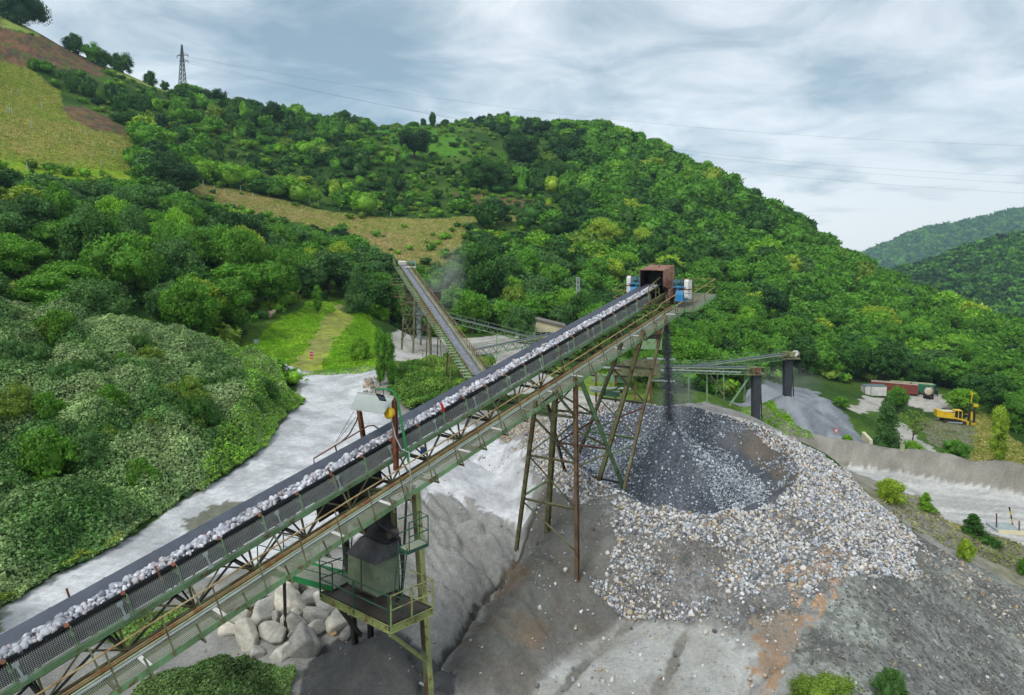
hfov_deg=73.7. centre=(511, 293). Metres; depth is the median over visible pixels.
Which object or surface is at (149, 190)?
tree
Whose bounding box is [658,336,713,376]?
tree
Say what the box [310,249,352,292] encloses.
tree
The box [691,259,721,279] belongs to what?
tree
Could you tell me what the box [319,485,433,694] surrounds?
platform tower
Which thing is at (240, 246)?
tree
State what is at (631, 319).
tree
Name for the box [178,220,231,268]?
tree
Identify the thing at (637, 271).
tree
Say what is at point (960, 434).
pad weeds
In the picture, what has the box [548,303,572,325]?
tree
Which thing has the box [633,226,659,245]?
tree
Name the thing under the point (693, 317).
tree
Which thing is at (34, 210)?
tree
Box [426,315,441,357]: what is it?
trestle
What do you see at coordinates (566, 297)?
tree
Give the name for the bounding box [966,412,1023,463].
dry grass
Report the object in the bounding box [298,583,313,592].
boulder
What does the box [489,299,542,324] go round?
tree
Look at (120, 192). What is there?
tree
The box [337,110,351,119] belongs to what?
tree
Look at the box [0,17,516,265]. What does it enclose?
meadow
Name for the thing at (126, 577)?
belt rock
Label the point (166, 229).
tree
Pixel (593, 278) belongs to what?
tree
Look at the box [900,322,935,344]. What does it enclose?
tree
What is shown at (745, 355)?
tree
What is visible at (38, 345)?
shrub
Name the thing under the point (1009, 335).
tree
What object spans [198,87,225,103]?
tree
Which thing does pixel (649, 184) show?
woodland
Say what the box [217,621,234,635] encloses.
boulder
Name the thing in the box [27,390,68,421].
shrub
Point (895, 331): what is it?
tree
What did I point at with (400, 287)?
tree
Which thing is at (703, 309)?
tree
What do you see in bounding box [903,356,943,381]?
tree
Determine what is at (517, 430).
spilled stones
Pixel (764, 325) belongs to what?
tree
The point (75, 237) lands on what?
tree
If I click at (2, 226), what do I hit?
tree
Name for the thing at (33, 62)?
shrub
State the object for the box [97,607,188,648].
weed patch
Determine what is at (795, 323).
tree
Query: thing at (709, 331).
tree
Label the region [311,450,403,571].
magnet unit
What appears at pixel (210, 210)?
tree
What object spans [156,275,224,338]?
tree
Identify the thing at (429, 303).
gravel load
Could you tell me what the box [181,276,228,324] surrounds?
tree
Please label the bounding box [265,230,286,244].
tree
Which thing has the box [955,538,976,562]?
shrub
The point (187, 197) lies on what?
tree
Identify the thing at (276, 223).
tree
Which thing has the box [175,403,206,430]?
shrub
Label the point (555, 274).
tree
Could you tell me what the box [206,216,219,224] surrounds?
tree
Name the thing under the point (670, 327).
tree
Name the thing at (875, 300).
tree
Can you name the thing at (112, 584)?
belt rock
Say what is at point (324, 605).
boulder
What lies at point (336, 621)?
boulder
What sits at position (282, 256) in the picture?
tree
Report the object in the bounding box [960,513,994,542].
tree
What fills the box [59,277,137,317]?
tree
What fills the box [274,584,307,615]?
boulder
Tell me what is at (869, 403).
equipment lot
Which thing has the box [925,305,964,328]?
tree
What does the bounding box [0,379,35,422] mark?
shrub
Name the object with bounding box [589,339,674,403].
screening plant
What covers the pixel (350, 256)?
tree
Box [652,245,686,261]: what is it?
tree
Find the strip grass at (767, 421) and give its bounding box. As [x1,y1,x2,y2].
[740,399,813,439]
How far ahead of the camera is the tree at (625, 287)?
202.87 m
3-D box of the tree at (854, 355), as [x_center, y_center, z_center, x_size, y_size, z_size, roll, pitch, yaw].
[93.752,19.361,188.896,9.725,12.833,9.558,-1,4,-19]
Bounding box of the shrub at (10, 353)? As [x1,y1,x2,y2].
[0,333,32,367]
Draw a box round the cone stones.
[561,403,798,513]
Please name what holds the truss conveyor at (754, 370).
on the quarry floor
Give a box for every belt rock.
[0,649,9,658]
[11,646,20,653]
[20,641,28,648]
[22,636,30,642]
[40,627,49,639]
[56,617,65,623]
[97,596,105,602]
[109,582,120,587]
[122,575,130,581]
[219,525,227,531]
[246,507,253,514]
[253,508,259,514]
[332,462,338,469]
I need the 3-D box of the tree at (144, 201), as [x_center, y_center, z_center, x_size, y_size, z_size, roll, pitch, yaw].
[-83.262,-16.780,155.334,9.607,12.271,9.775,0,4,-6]
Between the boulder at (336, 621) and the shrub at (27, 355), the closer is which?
the boulder at (336, 621)
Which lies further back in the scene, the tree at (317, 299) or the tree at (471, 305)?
the tree at (471, 305)
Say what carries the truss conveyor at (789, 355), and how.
on the hillside
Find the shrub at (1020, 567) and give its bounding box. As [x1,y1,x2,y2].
[1015,558,1023,574]
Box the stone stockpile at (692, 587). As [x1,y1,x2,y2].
[594,402,934,632]
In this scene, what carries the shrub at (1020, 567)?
on the hillside
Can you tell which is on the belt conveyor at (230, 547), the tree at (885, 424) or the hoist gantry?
the hoist gantry
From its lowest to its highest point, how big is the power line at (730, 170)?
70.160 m
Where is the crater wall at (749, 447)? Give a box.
[557,403,808,514]
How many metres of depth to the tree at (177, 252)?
106.89 m
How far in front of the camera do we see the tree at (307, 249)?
151.40 m
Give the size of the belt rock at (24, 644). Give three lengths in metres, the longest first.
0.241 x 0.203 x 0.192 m
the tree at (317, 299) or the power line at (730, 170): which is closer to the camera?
the tree at (317, 299)
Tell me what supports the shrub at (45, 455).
on the hillside
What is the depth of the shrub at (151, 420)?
50.65 m
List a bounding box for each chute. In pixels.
[751,375,761,419]
[782,359,793,396]
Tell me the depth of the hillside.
180.44 m
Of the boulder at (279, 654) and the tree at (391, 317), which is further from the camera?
the tree at (391, 317)
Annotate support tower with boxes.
[514,377,627,582]
[579,315,666,491]
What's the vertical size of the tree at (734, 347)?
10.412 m
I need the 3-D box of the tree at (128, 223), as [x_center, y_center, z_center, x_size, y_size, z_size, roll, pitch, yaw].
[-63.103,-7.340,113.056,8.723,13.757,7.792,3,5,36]
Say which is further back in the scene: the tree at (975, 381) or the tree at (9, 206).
the tree at (975, 381)
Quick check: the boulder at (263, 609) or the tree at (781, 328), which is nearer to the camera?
the boulder at (263, 609)
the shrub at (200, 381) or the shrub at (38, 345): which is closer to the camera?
the shrub at (38, 345)
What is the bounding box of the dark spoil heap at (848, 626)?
[792,540,1023,694]
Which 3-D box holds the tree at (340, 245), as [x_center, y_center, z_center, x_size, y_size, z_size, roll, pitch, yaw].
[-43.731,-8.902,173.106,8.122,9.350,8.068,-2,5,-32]
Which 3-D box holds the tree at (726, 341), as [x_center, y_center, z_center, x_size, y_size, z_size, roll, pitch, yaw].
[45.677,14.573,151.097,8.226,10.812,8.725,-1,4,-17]
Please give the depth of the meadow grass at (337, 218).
248.16 m
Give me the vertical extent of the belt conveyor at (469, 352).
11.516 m
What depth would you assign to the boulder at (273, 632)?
29.19 m
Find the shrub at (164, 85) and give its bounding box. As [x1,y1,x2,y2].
[160,80,169,90]
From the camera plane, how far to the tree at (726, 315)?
187.23 m
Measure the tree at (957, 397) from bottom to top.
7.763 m
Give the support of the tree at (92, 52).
on the hillside
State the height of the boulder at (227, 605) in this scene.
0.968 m
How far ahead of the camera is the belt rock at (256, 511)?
23.42 m
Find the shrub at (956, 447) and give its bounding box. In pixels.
[938,439,975,458]
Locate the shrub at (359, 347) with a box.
[345,336,371,360]
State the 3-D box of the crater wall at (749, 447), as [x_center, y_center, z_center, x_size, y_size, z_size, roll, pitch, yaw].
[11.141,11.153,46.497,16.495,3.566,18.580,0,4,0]
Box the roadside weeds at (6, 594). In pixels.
[0,526,123,600]
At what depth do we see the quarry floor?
30.78 m
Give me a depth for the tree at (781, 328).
193.62 m
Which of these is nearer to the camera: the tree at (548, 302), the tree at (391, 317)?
the tree at (391, 317)
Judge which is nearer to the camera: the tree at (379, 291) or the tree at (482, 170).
the tree at (379, 291)
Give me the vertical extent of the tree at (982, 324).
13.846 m
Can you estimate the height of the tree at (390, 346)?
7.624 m
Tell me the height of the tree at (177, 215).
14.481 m
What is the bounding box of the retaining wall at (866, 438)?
[862,432,872,443]
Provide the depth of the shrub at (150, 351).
63.32 m
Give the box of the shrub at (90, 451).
[59,423,113,476]
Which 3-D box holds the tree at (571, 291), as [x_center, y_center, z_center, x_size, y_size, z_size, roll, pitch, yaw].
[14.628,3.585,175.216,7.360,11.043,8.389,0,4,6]
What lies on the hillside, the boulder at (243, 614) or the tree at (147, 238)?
the tree at (147, 238)
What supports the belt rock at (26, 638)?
on the crushed rock load at (70, 614)
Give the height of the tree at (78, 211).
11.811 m
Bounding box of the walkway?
[257,534,347,637]
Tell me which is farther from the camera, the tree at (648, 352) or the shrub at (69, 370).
the tree at (648, 352)
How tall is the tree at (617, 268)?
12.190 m
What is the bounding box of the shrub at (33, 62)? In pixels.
[26,57,38,69]
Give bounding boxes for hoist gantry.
[336,391,411,504]
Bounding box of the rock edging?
[363,375,382,393]
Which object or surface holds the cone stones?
on the stone stockpile at (692, 587)
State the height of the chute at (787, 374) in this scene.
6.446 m
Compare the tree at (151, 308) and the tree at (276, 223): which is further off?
the tree at (276, 223)
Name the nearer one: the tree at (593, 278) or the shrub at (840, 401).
the shrub at (840, 401)
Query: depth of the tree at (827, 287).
244.37 m
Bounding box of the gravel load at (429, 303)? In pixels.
[403,265,478,373]
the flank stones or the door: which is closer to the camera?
the flank stones
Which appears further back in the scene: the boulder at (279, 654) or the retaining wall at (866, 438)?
the retaining wall at (866, 438)
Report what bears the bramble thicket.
on the hillside
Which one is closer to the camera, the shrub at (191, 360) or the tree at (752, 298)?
the shrub at (191, 360)
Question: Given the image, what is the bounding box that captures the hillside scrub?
[0,16,1023,433]
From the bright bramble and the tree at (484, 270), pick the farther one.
the tree at (484, 270)
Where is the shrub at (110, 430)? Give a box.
[91,423,125,440]
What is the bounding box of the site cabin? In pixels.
[861,384,887,395]
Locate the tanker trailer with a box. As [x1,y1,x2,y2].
[923,386,933,398]
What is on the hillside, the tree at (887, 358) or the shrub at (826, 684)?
the tree at (887, 358)
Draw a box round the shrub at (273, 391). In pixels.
[257,376,280,402]
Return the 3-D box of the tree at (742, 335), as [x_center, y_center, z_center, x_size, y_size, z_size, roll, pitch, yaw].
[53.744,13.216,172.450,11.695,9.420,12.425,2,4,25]
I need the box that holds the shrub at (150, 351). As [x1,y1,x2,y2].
[132,344,165,364]
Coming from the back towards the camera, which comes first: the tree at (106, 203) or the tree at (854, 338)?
the tree at (854, 338)
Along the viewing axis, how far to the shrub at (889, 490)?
61.24 m
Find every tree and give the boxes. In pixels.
[0,0,52,26]
[0,199,30,234]
[0,204,35,242]
[0,222,5,233]
[0,230,57,277]
[0,272,15,299]
[5,271,71,305]
[10,192,58,240]
[19,259,110,283]
[26,217,82,259]
[31,290,132,314]
[42,179,73,221]
[54,215,83,242]
[55,209,122,262]
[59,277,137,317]
[60,32,83,55]
[68,203,106,218]
[73,179,113,198]
[76,248,129,298]
[80,41,102,63]
[80,229,168,297]
[94,194,132,218]
[96,50,114,67]
[107,208,119,228]
[109,52,134,73]
[113,185,141,209]
[116,203,151,236]
[120,208,149,248]
[125,184,160,198]
[132,194,166,212]
[135,155,201,190]
[142,70,157,85]
[142,208,165,223]
[142,235,151,249]
[142,280,180,330]
[148,218,196,249]
[149,236,203,275]
[155,262,216,283]
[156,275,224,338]
[157,195,184,209]
[163,206,193,227]
[165,85,188,96]
[165,191,199,202]
[167,202,208,227]
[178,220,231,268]
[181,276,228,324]
[185,272,203,279]
[187,200,220,217]
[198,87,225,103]
[201,220,215,227]
[204,262,261,295]
[205,257,219,270]
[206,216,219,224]
[210,209,271,250]
[211,226,263,265]
[212,277,253,327]
[215,224,265,267]
[242,260,301,300]
[255,243,299,269]
[259,100,285,130]
[262,223,298,241]
[262,238,274,248]
[264,222,285,226]
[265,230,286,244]
[282,240,304,255]
[286,226,313,241]
[289,260,326,293]
[293,251,322,294]
[303,247,319,257]
[308,230,331,245]
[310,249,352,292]
[311,285,322,312]
[327,240,356,254]
[328,250,358,262]
[332,260,361,290]
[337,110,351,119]
[339,265,374,315]
[342,269,382,292]
[358,250,399,274]
[358,260,389,274]
[364,278,401,311]
[373,327,385,385]
[375,272,393,283]
[383,332,395,384]
[389,290,403,330]
[392,292,422,334]
[393,282,411,290]
[396,127,432,159]
[428,112,435,126]
[428,266,462,289]
[436,288,451,307]
[440,287,476,323]
[451,290,491,333]
[455,242,508,298]
[462,156,506,188]
[480,196,503,202]
[484,281,515,297]
[486,275,524,297]
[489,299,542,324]
[499,254,518,263]
[499,283,527,301]
[500,304,536,342]
[503,135,541,162]
[504,261,527,278]
[513,248,538,272]
[521,292,560,317]
[522,277,554,293]
[522,286,553,296]
[533,119,553,132]
[538,264,571,286]
[541,252,574,269]
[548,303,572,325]
[552,161,580,177]
[557,287,578,298]
[559,275,591,291]
[561,291,599,324]
[561,293,571,303]
[568,247,590,269]
[573,294,612,304]
[576,269,603,292]
[577,334,613,355]
[578,301,623,351]
[580,257,609,276]
[586,216,624,244]
[590,288,620,299]
[598,253,622,272]
[601,286,625,296]
[604,257,625,279]
[605,343,644,392]
[616,315,638,336]
[619,251,642,265]
[622,274,639,293]
[623,321,665,355]
[626,265,645,276]
[632,307,674,353]
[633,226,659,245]
[640,349,665,379]
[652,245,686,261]
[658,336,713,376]
[664,323,700,354]
[673,303,716,314]
[673,316,697,334]
[678,311,715,322]
[683,264,722,286]
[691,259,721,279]
[692,318,722,346]
[693,335,716,389]
[697,256,724,270]
[707,312,717,322]
[707,312,740,330]
[708,347,728,376]
[710,296,742,313]
[712,281,746,295]
[713,317,740,341]
[713,335,738,375]
[715,346,771,388]
[721,334,738,343]
[721,342,758,377]
[732,329,745,338]
[735,306,758,322]
[736,299,767,317]
[736,316,761,333]
[737,330,768,361]
[741,295,764,310]
[753,315,773,338]
[760,288,790,319]
[765,337,786,367]
[769,317,796,340]
[780,314,807,335]
[785,337,819,375]
[793,348,820,367]
[814,277,837,297]
[828,343,844,351]
[835,341,869,381]
[842,332,888,343]
[858,305,900,323]
[859,335,880,372]
[862,310,894,328]
[865,342,908,380]
[869,296,881,306]
[871,395,911,448]
[880,323,907,342]
[886,385,910,412]
[895,409,930,440]
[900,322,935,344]
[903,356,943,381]
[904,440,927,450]
[912,317,932,329]
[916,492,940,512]
[922,348,956,361]
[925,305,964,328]
[930,357,978,387]
[933,332,978,348]
[943,387,980,411]
[951,339,982,362]
[957,371,1004,400]
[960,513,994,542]
[961,315,999,334]
[966,355,992,376]
[980,374,1018,407]
[983,358,1023,378]
[987,405,1010,460]
[993,325,1023,346]
[1002,388,1023,425]
[1003,324,1023,329]
[1005,373,1023,392]
[1015,343,1023,355]
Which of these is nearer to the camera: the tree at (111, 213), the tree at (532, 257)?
the tree at (111, 213)
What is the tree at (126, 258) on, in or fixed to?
on the hillside
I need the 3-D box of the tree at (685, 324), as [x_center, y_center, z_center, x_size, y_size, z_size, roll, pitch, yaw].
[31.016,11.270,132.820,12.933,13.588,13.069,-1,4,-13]
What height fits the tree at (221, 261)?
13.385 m
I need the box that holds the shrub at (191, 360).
[175,352,205,371]
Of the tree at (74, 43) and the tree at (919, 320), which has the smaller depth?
the tree at (919, 320)
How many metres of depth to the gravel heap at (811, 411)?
112.99 m
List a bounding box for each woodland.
[0,140,1023,380]
[37,60,1023,333]
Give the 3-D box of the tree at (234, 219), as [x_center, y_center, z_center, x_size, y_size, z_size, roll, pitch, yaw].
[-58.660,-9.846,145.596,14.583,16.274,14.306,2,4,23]
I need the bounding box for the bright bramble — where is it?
[198,336,305,486]
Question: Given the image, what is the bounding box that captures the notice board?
[900,444,904,451]
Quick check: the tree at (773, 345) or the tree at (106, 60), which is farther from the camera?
the tree at (106, 60)
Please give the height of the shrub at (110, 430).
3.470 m
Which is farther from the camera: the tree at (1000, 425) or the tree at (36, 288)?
the tree at (1000, 425)
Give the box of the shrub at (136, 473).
[122,456,163,490]
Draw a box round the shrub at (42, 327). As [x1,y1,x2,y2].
[36,315,55,345]
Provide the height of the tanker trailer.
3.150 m
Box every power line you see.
[190,63,1009,175]
[191,61,1007,182]
[201,59,1023,145]
[227,95,1015,192]
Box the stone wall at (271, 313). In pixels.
[267,310,275,317]
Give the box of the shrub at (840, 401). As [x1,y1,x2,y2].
[832,396,849,406]
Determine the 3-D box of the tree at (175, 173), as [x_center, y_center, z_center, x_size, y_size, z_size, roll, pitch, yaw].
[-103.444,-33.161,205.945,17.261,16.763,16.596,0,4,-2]
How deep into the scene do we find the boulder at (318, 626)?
29.89 m
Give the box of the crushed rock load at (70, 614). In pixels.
[0,284,657,660]
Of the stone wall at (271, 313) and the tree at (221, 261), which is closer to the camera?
the stone wall at (271, 313)
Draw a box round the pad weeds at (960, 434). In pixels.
[921,417,985,457]
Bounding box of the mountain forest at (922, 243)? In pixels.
[859,206,1023,268]
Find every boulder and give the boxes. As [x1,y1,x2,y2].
[211,600,235,611]
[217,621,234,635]
[229,605,252,623]
[233,617,258,650]
[249,645,265,658]
[251,595,273,626]
[257,620,286,644]
[267,590,274,596]
[269,641,290,662]
[271,577,298,589]
[271,610,278,621]
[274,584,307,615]
[280,610,307,632]
[287,628,294,638]
[288,622,321,658]
[291,606,302,616]
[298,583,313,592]
[301,587,318,605]
[302,606,329,623]
[308,619,325,634]
[313,590,334,613]
[325,608,348,632]
[339,625,350,641]
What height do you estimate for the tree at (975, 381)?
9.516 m
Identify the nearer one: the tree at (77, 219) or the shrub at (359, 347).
the shrub at (359, 347)
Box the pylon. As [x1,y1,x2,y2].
[177,45,187,83]
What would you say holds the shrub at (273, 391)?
on the hillside
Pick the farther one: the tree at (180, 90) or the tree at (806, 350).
the tree at (180, 90)
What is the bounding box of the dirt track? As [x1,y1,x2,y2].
[0,330,618,633]
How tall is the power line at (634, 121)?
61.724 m
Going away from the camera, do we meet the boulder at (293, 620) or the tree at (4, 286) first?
the boulder at (293, 620)
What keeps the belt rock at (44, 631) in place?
on the belt conveyor at (230, 547)
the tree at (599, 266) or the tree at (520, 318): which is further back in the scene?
the tree at (599, 266)
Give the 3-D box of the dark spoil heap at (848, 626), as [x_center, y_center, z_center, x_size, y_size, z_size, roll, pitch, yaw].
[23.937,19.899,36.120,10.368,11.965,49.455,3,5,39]
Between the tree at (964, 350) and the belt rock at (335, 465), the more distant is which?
the tree at (964, 350)
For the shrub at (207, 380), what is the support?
on the hillside
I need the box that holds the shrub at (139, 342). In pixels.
[126,333,159,350]
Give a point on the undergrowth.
(227, 674)
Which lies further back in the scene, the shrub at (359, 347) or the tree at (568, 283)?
the tree at (568, 283)
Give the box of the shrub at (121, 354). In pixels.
[113,352,139,365]
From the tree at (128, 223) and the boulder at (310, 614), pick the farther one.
the tree at (128, 223)
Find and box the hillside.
[0,18,1023,690]
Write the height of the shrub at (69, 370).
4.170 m
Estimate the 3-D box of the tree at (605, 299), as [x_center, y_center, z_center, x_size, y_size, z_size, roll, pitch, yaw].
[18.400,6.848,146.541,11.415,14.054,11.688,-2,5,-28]
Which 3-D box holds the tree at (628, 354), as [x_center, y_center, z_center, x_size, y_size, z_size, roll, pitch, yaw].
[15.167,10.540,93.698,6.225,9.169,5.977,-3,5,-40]
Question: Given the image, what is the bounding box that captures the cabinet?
[346,535,399,602]
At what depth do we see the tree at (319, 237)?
181.43 m
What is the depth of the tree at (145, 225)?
127.20 m
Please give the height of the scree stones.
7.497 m
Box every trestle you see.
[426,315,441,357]
[446,348,463,380]
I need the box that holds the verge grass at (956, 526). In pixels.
[879,492,1023,567]
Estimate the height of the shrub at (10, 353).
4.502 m
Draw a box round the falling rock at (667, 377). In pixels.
[655,322,679,428]
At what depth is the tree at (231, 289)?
97.30 m
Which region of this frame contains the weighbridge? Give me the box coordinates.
[986,522,1023,534]
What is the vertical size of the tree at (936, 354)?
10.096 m
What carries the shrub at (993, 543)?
on the hillside
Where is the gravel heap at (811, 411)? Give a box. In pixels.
[730,380,864,442]
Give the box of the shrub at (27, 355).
[14,345,55,370]
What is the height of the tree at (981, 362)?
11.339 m
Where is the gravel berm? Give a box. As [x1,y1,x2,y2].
[745,405,1023,493]
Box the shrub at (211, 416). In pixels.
[177,394,227,429]
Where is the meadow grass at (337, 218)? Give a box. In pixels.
[190,182,534,264]
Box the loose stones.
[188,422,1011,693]
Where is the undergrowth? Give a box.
[131,652,297,694]
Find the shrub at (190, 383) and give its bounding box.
[159,374,213,402]
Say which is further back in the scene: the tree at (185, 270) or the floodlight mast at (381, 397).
the tree at (185, 270)
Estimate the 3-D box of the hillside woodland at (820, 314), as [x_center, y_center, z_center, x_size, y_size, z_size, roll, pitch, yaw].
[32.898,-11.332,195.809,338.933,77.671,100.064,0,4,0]
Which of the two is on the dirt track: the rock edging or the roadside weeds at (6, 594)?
the rock edging
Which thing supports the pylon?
on the hillside
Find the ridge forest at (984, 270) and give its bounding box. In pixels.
[889,229,1023,317]
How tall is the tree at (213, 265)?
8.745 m
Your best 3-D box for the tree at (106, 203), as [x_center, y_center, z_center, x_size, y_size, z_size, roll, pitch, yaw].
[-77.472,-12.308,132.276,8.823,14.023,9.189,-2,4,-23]
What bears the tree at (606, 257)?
on the hillside
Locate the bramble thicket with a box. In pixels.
[0,292,305,606]
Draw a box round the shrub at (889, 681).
[867,666,910,694]
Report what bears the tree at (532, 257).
on the hillside
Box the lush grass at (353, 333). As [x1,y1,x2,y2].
[236,299,377,375]
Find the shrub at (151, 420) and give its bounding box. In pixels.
[133,407,174,429]
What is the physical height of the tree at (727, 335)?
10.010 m
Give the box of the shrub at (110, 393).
[88,383,135,415]
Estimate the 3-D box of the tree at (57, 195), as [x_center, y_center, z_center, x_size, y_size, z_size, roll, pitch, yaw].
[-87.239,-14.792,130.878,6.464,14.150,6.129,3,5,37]
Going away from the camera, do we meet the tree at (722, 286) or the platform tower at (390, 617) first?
the platform tower at (390, 617)
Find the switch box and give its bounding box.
[420,446,425,454]
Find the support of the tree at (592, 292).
on the hillside
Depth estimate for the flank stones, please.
38.66 m
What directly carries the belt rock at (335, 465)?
on the belt conveyor at (230, 547)
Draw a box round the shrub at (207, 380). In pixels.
[201,374,227,392]
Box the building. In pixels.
[530,317,565,340]
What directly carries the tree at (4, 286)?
on the hillside
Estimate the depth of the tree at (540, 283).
180.15 m
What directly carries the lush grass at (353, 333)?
on the hillside
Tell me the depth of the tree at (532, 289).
174.06 m
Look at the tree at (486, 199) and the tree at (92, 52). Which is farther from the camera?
the tree at (92, 52)
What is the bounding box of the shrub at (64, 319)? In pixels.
[29,308,79,346]
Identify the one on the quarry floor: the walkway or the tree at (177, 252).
the walkway
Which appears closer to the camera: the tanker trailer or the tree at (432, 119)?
the tanker trailer
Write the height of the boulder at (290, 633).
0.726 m
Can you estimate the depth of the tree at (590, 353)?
123.57 m
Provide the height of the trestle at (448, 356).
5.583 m
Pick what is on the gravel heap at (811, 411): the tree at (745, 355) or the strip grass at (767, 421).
the strip grass at (767, 421)
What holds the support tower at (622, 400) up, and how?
on the crater wall at (749, 447)
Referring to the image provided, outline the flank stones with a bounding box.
[864,549,1023,637]
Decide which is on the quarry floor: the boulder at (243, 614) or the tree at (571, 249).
the boulder at (243, 614)
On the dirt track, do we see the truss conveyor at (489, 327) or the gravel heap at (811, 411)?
the truss conveyor at (489, 327)
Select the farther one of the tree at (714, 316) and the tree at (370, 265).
the tree at (714, 316)
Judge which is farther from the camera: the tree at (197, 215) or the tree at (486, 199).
the tree at (486, 199)
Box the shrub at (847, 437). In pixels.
[842,434,852,439]
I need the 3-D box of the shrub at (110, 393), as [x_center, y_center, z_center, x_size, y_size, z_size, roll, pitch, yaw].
[-30.518,8.917,51.706,3.732,4.393,3.807,1,4,19]
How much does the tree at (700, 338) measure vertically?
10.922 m
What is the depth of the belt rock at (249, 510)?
23.41 m
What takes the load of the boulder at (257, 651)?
on the quarry floor
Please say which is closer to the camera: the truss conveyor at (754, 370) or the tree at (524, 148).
the truss conveyor at (754, 370)
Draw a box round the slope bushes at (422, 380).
[386,352,495,407]
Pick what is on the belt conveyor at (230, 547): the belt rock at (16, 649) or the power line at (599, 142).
the belt rock at (16, 649)
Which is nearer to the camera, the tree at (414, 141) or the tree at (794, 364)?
the tree at (794, 364)
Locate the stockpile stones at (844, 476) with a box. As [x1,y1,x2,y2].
[524,402,1019,694]
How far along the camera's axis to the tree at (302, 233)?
174.94 m
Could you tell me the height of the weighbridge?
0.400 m
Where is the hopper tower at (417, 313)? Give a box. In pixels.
[390,278,450,354]
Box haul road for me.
[785,434,1023,543]
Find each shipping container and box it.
[871,380,918,394]
[890,380,933,393]
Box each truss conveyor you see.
[446,312,530,360]
[472,327,561,365]
[618,360,765,405]
[653,349,800,399]
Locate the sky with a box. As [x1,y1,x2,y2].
[22,0,1023,250]
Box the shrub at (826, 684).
[785,671,862,694]
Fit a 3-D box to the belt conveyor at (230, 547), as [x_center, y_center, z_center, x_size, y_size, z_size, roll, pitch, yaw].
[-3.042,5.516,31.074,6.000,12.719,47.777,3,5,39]
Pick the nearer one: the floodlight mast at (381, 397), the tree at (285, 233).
the floodlight mast at (381, 397)
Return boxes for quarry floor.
[1,365,953,694]
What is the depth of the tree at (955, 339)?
214.48 m
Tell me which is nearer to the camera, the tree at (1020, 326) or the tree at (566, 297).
the tree at (566, 297)
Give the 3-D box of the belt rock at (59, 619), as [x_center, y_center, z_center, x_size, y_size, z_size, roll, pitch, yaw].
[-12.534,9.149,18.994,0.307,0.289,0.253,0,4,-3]
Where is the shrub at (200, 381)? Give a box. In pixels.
[193,377,212,389]
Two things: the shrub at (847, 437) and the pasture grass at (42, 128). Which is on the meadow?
the pasture grass at (42, 128)
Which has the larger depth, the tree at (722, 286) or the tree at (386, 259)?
the tree at (722, 286)
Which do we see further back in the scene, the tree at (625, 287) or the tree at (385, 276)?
the tree at (625, 287)
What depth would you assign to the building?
142.86 m
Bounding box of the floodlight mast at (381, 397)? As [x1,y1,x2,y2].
[375,388,408,462]
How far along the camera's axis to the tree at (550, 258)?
207.49 m
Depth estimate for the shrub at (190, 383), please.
57.20 m
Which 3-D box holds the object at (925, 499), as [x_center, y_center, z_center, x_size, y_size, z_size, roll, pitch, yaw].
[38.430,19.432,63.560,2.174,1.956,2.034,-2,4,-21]
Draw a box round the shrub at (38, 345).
[21,340,53,362]
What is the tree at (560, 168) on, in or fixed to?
on the hillside
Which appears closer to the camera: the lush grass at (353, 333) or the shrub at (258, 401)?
the shrub at (258, 401)
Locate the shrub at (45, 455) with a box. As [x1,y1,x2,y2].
[9,424,84,481]
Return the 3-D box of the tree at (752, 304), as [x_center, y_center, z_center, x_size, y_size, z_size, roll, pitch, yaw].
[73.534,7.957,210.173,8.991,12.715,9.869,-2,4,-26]
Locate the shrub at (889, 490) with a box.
[874,477,908,505]
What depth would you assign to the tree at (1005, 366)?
186.65 m
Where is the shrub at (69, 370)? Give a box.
[40,360,87,387]
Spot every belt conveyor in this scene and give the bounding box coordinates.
[0,265,716,694]
[393,259,487,378]
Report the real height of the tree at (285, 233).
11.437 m
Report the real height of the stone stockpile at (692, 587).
12.291 m
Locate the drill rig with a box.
[934,391,977,425]
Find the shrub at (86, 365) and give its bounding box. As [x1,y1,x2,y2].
[64,356,102,372]
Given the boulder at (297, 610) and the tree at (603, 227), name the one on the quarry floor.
the boulder at (297, 610)
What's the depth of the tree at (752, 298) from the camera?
220.48 m
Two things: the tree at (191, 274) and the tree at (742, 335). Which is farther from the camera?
the tree at (742, 335)
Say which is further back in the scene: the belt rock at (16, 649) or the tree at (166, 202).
the tree at (166, 202)
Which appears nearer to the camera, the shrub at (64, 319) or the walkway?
the walkway
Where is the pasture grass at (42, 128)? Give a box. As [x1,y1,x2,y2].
[0,60,133,171]
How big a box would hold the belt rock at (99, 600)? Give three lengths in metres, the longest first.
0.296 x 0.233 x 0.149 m
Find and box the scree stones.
[793,512,1023,694]
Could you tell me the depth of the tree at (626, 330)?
113.04 m
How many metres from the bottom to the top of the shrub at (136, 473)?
3.000 m
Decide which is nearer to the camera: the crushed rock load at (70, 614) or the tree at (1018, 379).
the crushed rock load at (70, 614)
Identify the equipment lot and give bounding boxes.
[846,393,952,451]
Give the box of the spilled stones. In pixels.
[445,401,617,471]
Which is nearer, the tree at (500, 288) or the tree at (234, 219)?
the tree at (234, 219)
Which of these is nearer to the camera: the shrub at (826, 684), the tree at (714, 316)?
the shrub at (826, 684)
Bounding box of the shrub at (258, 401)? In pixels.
[234,394,268,416]
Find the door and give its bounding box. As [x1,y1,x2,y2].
[871,388,874,395]
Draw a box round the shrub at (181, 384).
[178,377,208,397]
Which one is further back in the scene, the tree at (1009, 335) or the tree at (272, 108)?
the tree at (272, 108)
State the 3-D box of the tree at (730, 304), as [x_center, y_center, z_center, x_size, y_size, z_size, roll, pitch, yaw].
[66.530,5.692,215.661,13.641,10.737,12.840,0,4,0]
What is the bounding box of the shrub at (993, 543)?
[983,536,1004,548]
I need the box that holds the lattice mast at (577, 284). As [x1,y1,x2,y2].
[576,277,579,294]
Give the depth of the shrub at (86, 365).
55.84 m

